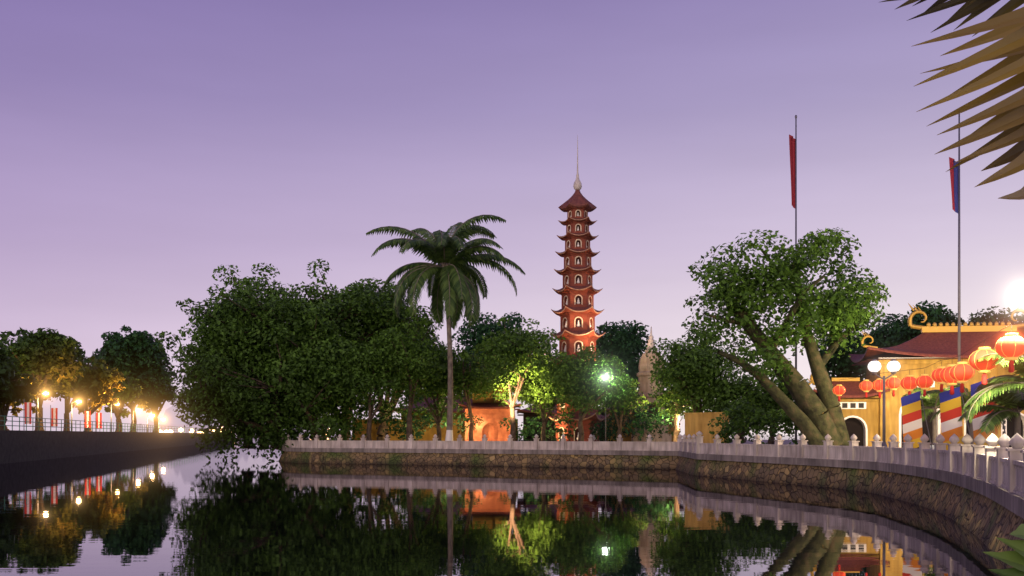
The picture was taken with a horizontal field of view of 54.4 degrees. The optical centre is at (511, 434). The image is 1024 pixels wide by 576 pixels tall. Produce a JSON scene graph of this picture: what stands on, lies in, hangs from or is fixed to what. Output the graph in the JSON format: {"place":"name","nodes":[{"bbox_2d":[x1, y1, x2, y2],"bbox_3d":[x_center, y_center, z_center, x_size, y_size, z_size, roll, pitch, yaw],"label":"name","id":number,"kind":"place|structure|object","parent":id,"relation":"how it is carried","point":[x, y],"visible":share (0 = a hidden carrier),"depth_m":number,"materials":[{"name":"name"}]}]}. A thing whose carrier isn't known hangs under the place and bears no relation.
{"place":"outdoors","nodes":[
{"label":"outdoors","id":0,"kind":"place"},
{"bbox_2d":[0,415,230,463],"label":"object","id":1,"kind":"structure","parent":0,"point":[19,445],"depth_m":96.54,"materials":[{"name":"stone"}]},
{"bbox_2d":[0,343,34,398],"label":"tree","id":2,"kind":"object","parent":1,"relation":"on","point":[9,365],"depth_m":98.07,"materials":[{"name":"green plant"}]},
{"bbox_2d":[0,376,45,429],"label":"tree","id":3,"kind":"object","parent":1,"relation":"on","point":[20,396],"depth_m":103.39,"materials":[{"name":"green plant"}]},
{"bbox_2d":[0,327,86,430],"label":"tree","id":4,"kind":"object","parent":1,"relation":"on","point":[60,356],"depth_m":127.90,"materials":[{"name":"green plant"}]},
{"bbox_2d":[44,347,96,430],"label":"tree","id":5,"kind":"object","parent":1,"relation":"on","point":[49,395],"depth_m":187.93,"materials":[{"name":"green plant"}]},
{"bbox_2d":[49,356,125,430],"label":"tree","id":6,"kind":"object","parent":1,"relation":"on","point":[93,391],"depth_m":148.19,"materials":[{"name":"green plant"}]},
{"bbox_2d":[25,392,164,431],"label":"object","id":7,"kind":"object","parent":1,"relation":"on","point":[54,413],"visible":0.81,"depth_m":114.19,"materials":[{"name":"silver metal"}]},
{"bbox_2d":[88,371,148,431],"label":"tree","id":8,"kind":"object","parent":1,"relation":"on","point":[129,391],"depth_m":179.98,"materials":[{"name":"green plant"}]},
{"bbox_2d":[91,324,172,431],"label":"tree","id":9,"kind":"object","parent":1,"relation":"on","point":[135,353],"depth_m":210.47,"materials":[{"name":"green plant"}]},
{"bbox_2d":[136,371,177,431],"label":"tree","id":10,"kind":"object","parent":1,"relation":"on","point":[154,403],"depth_m":232.62,"materials":[{"name":"green plant"}]},
{"bbox_2d":[122,387,335,436],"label":"shore","id":11,"kind":"structure","parent":0,"point":[170,417],"depth_m":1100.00,"materials":[{"name":"grey"}]},
{"bbox_2d":[0,435,1006,575],"bbox_3d":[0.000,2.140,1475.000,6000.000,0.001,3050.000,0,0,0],"label":"lake water","id":12,"kind":"structure","parent":0,"point":[190,510],"depth_m":23.91,"materials":[{"name":"black liquid"}]},
{"bbox_2d":[0,0,1023,434],"label":"sky","id":13,"kind":"structure","parent":0,"point":[148,148],"materials":[{"name":"purple"}]},
{"bbox_2d":[279,447,1023,568],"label":"embankment wall","id":14,"kind":"structure","parent":0,"point":[987,514],"depth_m":43.28,"materials":[{"name":"stone"}]},
{"bbox_2d":[282,431,1023,498],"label":"balustrade","id":15,"kind":"object","parent":14,"relation":"on","point":[1002,465],"visible":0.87,"depth_m":40.42,"materials":[{"name":"stone"}]},
{"bbox_2d":[518,440,807,444],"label":"island ground","id":16,"kind":"structure","parent":0,"point":[786,442],"depth_m":124.64,"materials":[{"name":"grey stone"}]},
{"bbox_2d":[171,333,255,448],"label":"tree","id":17,"kind":"object","parent":16,"relation":"on","point":[173,400],"depth_m":82.62,"materials":[{"name":"green plant"}]},
{"bbox_2d":[191,361,301,451],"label":"tree","id":18,"kind":"object","parent":16,"relation":"on","point":[228,424],"depth_m":79.11,"materials":[{"name":"green plant"}]},
{"bbox_2d":[151,263,343,449],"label":"tree","id":19,"kind":"object","parent":16,"relation":"on","point":[235,317],"depth_m":75.54,"materials":[{"name":"green plant"}]},
{"bbox_2d":[173,353,390,460],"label":"hanging foliage","id":20,"kind":"object","parent":16,"relation":"on","point":[204,435],"visible":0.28,"depth_m":78.34,"materials":[{"name":"green plant"}]},
{"bbox_2d":[245,298,365,447],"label":"tree","id":21,"kind":"object","parent":16,"relation":"on","point":[326,345],"depth_m":75.44,"materials":[{"name":"green plant"}]},
{"bbox_2d":[289,258,432,440],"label":"tree","id":22,"kind":"object","parent":16,"relation":"on","point":[366,301],"depth_m":81.64,"materials":[{"name":"green plant"}]},
{"bbox_2d":[332,336,409,440],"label":"tree","id":23,"kind":"object","parent":16,"relation":"on","point":[358,374],"depth_m":75.14,"materials":[{"name":"green plant"}]},
{"bbox_2d":[346,280,445,440],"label":"tree","id":24,"kind":"object","parent":16,"relation":"on","point":[436,337],"depth_m":87.41,"materials":[{"name":"green plant"}]},
{"bbox_2d":[364,308,447,440],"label":"tree","id":25,"kind":"object","parent":16,"relation":"on","point":[423,357],"depth_m":76.36,"materials":[{"name":"green plant"}]},
{"bbox_2d":[400,345,464,402],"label":"tree","id":26,"kind":"object","parent":16,"relation":"on","point":[421,398],"depth_m":117.21,"materials":[{"name":"green plant"}]},
{"bbox_2d":[406,338,469,440],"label":"tree","id":27,"kind":"object","parent":16,"relation":"on","point":[434,386],"depth_m":79.51,"materials":[{"name":"green plant"}]},
{"bbox_2d":[366,215,524,440],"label":"coconut palm","id":28,"kind":"object","parent":16,"relation":"on","point":[451,281],"visible":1,"depth_m":75.57,"materials":[{"name":"green plant"}]},
{"bbox_2d":[438,354,502,440],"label":"tree","id":29,"kind":"object","parent":16,"relation":"on","point":[475,377],"depth_m":79.15,"materials":[{"name":"green plant"}]},
{"bbox_2d":[452,311,525,401],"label":"tree","id":30,"kind":"object","parent":16,"relation":"on","point":[476,332],"depth_m":109.91,"materials":[{"name":"green plant"}]},
{"bbox_2d":[459,381,520,440],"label":"shrine building","id":31,"kind":"structure","parent":16,"relation":"on","point":[491,412],"depth_m":83.90,"materials":[{"name":"paint"}]},
{"bbox_2d":[459,317,565,440],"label":"tree","id":32,"kind":"object","parent":16,"relation":"on","point":[508,359],"depth_m":73.02,"materials":[{"name":"green plant"}]},
{"bbox_2d":[375,404,680,441],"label":"understorey","id":33,"kind":"object","parent":16,"relation":"on","point":[645,418],"visible":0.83,"depth_m":79.99,"materials":[{"name":"green plant"}]},
{"bbox_2d":[501,354,574,440],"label":"tree","id":34,"kind":"object","parent":16,"relation":"on","point":[530,397],"depth_m":77.52,"materials":[{"name":"green plant"}]},
{"bbox_2d":[520,346,558,404],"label":"tree","id":35,"kind":"object","parent":16,"relation":"on","point":[547,358],"depth_m":118.08,"materials":[{"name":"green plant"}]},
{"bbox_2d":[352,398,728,442],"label":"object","id":36,"kind":"structure","parent":16,"relation":"on","point":[695,423],"depth_m":88.00,"materials":[{"name":"paint"}]},
{"bbox_2d":[546,135,609,440],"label":"pagoda tower","id":37,"kind":"structure","parent":16,"relation":"on","point":[577,313],"depth_m":81.02,"materials":[{"name":"brick"}]},
{"bbox_2d":[531,345,635,440],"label":"tree","id":38,"kind":"object","parent":16,"relation":"on","point":[561,373],"depth_m":71.73,"materials":[{"name":"green plant"}]},
{"bbox_2d":[603,376,607,440],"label":"courtyard lamp","id":39,"kind":"object","parent":16,"relation":"on","point":[605,415],"visible":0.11,"depth_m":73.96,"materials":[{"name":"white"}]},
{"bbox_2d":[592,376,650,440],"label":"tree","id":40,"kind":"object","parent":16,"relation":"on","point":[628,397],"depth_m":74.17,"materials":[{"name":"green plant"}]},
{"bbox_2d":[595,320,648,392],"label":"tree","id":41,"kind":"object","parent":16,"relation":"on","point":[626,341],"depth_m":106.30,"materials":[{"name":"green plant"}]},
{"bbox_2d":[631,326,671,441],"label":"stupa","id":42,"kind":"object","parent":16,"relation":"on","point":[644,374],"visible":0.56,"depth_m":83.05,"materials":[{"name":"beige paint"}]},
{"bbox_2d":[650,367,690,441],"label":"tree","id":43,"kind":"object","parent":16,"relation":"on","point":[660,404],"depth_m":71.82,"materials":[{"name":"green plant"}]},
{"bbox_2d":[644,337,748,420],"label":"tree","id":44,"kind":"object","parent":16,"relation":"on","point":[685,366],"depth_m":66.75,"materials":[{"name":"green plant"}]},
{"bbox_2d":[708,412,742,442],"bbox_3d":[11.767,-0.264,54.919,1.981,2.001,1.848,0,0,-38],"label":"shrub","id":45,"kind":"object","parent":16,"relation":"on","point":[725,436],"visible":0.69,"depth_m":54.71,"materials":[{"name":"green plant"}]},
{"bbox_2d":[703,374,765,443],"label":"tree","id":46,"kind":"object","parent":16,"relation":"on","point":[724,403],"depth_m":65.07,"materials":[{"name":"green plant"}]},
{"bbox_2d":[719,397,792,443],"bbox_3d":[12.716,-0.693,51.945,4.008,2.539,2.724,0,0,29],"label":"shrub","id":47,"kind":"object","parent":16,"relation":"on","point":[752,423],"visible":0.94,"depth_m":51.81,"materials":[{"name":"green plant"}]},
{"bbox_2d":[728,372,809,443],"bbox_3d":[16.570,-1.482,64.294,5.187,5.452,4.686,0,0,0],"label":"tree","id":48,"kind":"object","parent":16,"relation":"on","point":[767,399],"depth_m":63.52,"materials":[{"name":"green plant"}]},
{"bbox_2d":[681,227,890,445],"bbox_3d":[12.897,-4.596,47.162,12.475,10.970,6.849,0,0,-23],"label":"tree","id":49,"kind":"object","parent":16,"relation":"on","point":[844,309],"depth_m":46.57,"materials":[{"name":"green plant"}]},
{"bbox_2d":[771,411,801,444],"bbox_3d":[14.103,-0.316,49.777,2.407,2.017,1.723,0,0,24],"label":"shrub","id":50,"kind":"object","parent":16,"relation":"on","point":[786,419],"visible":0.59,"depth_m":49.80,"materials":[{"name":"green plant"}]},
{"bbox_2d":[816,320,870,381],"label":"tree","id":51,"kind":"object","parent":16,"relation":"on","point":[841,366],"depth_m":98.72,"materials":[{"name":"green plant"}]},
{"bbox_2d":[789,114,960,444],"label":"flagpoles","id":52,"kind":"object","parent":16,"relation":"on","point":[955,179],"visible":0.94,"depth_m":40.03,"materials":[{"name":"silver metal"}]},
{"bbox_2d":[848,313,919,381],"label":"tree","id":53,"kind":"object","parent":16,"relation":"on","point":[881,336],"visible":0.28,"depth_m":94.51,"materials":[{"name":"green plant"}]},
{"bbox_2d":[868,359,899,446],"bbox_3d":[15.320,-1.045,41.000,1.331,4.110,0.540,0,0,0],"label":"street lamp","id":54,"kind":"object","parent":16,"relation":"on","point":[874,366],"visible":0.9,"depth_m":40.92,"materials":[{"name":"silver metal"}]},
{"bbox_2d":[890,300,964,345],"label":"tree","id":55,"kind":"object","parent":16,"relation":"on","point":[934,313],"visible":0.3,"depth_m":91.04,"materials":[{"name":"green plant"}]},
{"bbox_2d":[902,385,966,448],"bbox_3d":[16.194,-0.432,38.069,2.631,2.884,2.487,0,0,-44],"label":"potted palm","id":56,"kind":"object","parent":16,"relation":"on","point":[931,402],"visible":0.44,"depth_m":37.93,"materials":[{"name":"green plant"}]},
{"bbox_2d":[926,383,973,450],"bbox_3d":[15.237,-0.460,33.020,2.730,2.940,2.668,0,0,-21],"label":"potted palm","id":57,"kind":"object","parent":16,"relation":"on","point":[966,397],"visible":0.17,"depth_m":33.16,"materials":[{"name":"green plant"}]},
{"bbox_2d":[901,376,1005,449],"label":"flags","id":58,"kind":"object","parent":16,"relation":"on","point":[950,412],"visible":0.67,"depth_m":30.06,"materials":[{"name":"multicoloured fabric"}]},
{"bbox_2d":[958,382,1023,435],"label":"potted palm","id":59,"kind":"object","parent":16,"relation":"on","point":[1010,403],"visible":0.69,"depth_m":24.83,"materials":[{"name":"green plant"}]},
{"bbox_2d":[963,348,1023,423],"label":"potted palm","id":60,"kind":"object","parent":16,"relation":"on","point":[994,385],"visible":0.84,"depth_m":21.95,"materials":[{"name":"green plant"}]},
{"bbox_2d":[968,306,1023,334],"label":"tree","id":61,"kind":"object","parent":16,"relation":"on","point":[993,319],"visible":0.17,"depth_m":84.95,"materials":[{"name":"green plant"}]},
{"bbox_2d":[1019,291,1023,303],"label":"street lamp","id":62,"kind":"object","parent":16,"relation":"on","point":[1021,297],"visible":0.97,"depth_m":19.97,"materials":[{"name":"white glass"}]},
{"bbox_2d":[807,303,1023,448],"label":"temple building","id":63,"kind":"structure","parent":0,"point":[928,347],"depth_m":50.25,"materials":[{"name":"yellow plaster"},{"name":"roof tile"}]},
{"bbox_2d":[832,324,1023,400],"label":"lantern string","id":64,"kind":"object","parent":63,"relation":"attached to","point":[1009,347],"visible":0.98,"depth_m":24.83,"materials":[{"name":"red fabric"}]},
{"bbox_2d":[881,0,1023,575],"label":"palm fronds","id":65,"kind":"object","parent":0,"point":[1005,22],"visible":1,"depth_m":3.23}
]}

